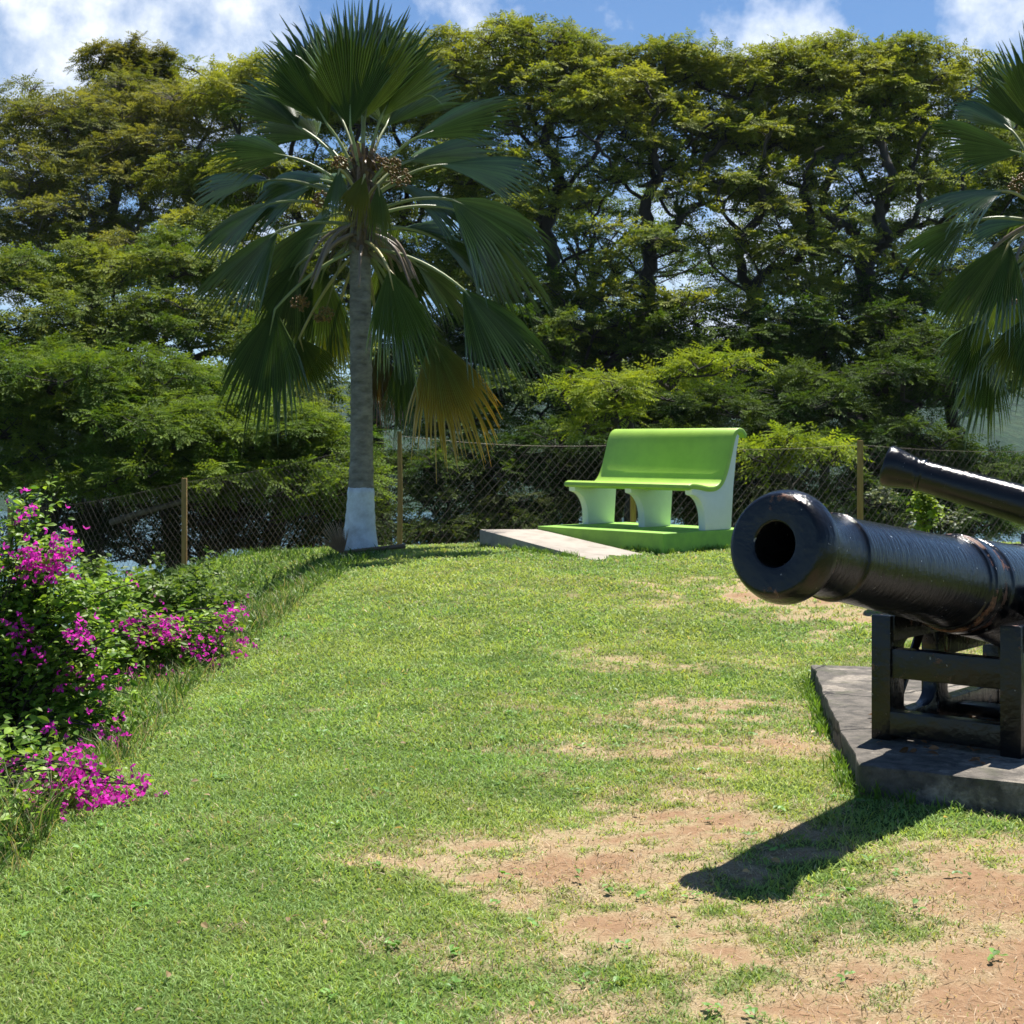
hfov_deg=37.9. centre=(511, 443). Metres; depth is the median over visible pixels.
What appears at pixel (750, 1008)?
weeds
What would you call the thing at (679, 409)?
understory tree
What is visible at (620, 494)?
hedge tree
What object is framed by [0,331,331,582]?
spreading tree
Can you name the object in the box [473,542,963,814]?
edge grass
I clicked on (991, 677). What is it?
gun carriage
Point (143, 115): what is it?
rain tree
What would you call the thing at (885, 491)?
silver shrub
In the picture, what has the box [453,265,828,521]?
understory tree
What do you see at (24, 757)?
bougainvillea
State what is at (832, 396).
understory tree
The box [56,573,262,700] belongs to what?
bougainvillea
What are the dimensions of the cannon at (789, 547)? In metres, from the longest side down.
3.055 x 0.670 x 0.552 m
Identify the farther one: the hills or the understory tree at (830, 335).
the hills
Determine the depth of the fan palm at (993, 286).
13.76 m
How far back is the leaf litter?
5.92 m
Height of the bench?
0.980 m
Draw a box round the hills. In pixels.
[0,373,1023,520]
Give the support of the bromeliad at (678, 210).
attached to the rain tree at (689, 112)
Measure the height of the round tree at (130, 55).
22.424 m
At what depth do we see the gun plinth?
5.78 m
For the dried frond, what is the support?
on the ground at (970, 959)
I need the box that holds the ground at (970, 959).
[0,547,1023,1023]
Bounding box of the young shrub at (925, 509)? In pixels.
[905,490,949,533]
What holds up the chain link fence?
on the ground at (970, 959)
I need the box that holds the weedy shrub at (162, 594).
[59,545,255,624]
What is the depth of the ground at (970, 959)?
4.83 m
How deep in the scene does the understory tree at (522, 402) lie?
26.13 m
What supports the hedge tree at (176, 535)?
on the ground at (970, 959)
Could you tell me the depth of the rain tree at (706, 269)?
36.44 m
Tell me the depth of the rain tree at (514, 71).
30.38 m
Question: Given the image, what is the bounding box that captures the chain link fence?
[0,431,1023,625]
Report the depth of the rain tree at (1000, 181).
32.80 m
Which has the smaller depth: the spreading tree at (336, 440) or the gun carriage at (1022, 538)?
the gun carriage at (1022, 538)
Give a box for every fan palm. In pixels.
[189,0,558,555]
[896,20,1023,453]
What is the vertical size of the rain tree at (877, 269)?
18.162 m
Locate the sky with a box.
[0,0,1023,381]
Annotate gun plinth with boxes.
[811,665,1023,817]
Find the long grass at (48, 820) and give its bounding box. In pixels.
[0,543,387,891]
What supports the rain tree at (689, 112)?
on the ground at (970, 959)
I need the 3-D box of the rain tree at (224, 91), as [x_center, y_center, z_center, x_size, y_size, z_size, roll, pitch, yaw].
[-3.725,-0.040,31.546,9.242,18.544,8.086,0,0,0]
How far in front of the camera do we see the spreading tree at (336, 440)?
20.25 m
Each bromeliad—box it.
[613,161,648,184]
[658,195,693,221]
[839,216,868,232]
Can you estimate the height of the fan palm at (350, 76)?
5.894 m
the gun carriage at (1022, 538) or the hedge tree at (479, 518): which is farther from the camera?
the hedge tree at (479, 518)
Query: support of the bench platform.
on the ground at (970, 959)
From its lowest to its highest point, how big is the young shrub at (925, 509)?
0.711 m
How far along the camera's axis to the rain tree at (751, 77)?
29.57 m
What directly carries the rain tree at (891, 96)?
on the ground at (970, 959)
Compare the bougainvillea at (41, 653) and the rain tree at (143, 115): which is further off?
the rain tree at (143, 115)
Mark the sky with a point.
(41, 35)
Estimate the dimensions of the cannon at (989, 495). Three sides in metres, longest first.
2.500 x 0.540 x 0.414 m
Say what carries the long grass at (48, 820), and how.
on the ground at (970, 959)
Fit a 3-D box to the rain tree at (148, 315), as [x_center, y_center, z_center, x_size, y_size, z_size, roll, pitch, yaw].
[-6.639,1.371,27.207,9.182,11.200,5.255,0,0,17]
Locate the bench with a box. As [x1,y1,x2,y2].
[564,428,746,530]
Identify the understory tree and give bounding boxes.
[336,297,610,527]
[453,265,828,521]
[469,301,876,525]
[713,271,1023,522]
[731,284,1023,533]
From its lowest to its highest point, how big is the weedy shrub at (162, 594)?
1.208 m
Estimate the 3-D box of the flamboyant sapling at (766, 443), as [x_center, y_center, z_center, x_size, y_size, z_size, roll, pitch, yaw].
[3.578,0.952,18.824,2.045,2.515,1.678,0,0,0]
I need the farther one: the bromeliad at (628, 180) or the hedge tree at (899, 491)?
the bromeliad at (628, 180)
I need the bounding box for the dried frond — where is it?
[319,521,405,553]
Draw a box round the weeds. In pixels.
[16,562,1008,1023]
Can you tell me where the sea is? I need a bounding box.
[0,511,1023,625]
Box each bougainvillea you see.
[0,476,158,752]
[0,713,168,858]
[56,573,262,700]
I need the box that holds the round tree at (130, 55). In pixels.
[63,30,204,609]
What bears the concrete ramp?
on the ground at (970, 959)
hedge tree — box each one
[0,474,394,570]
[374,435,581,545]
[441,428,832,533]
[794,431,1023,542]
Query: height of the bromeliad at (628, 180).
0.458 m
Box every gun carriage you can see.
[872,613,1023,758]
[1021,533,1023,543]
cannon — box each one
[731,489,1023,646]
[879,446,1023,525]
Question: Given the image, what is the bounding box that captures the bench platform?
[538,522,733,554]
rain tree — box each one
[0,63,316,576]
[0,222,377,570]
[127,23,550,545]
[414,9,675,524]
[452,172,768,472]
[522,26,817,521]
[639,29,869,438]
[687,182,998,490]
[730,25,1018,527]
[878,123,1023,328]
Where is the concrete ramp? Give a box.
[480,529,641,559]
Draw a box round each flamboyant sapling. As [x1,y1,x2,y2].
[525,338,778,521]
[735,419,873,489]
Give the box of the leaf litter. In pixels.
[868,702,999,763]
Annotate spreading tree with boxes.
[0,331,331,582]
[116,359,397,548]
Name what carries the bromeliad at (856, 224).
attached to the rain tree at (751, 77)
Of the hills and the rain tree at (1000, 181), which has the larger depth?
the hills
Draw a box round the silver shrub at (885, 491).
[865,481,970,528]
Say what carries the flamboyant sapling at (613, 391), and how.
on the ground at (970, 959)

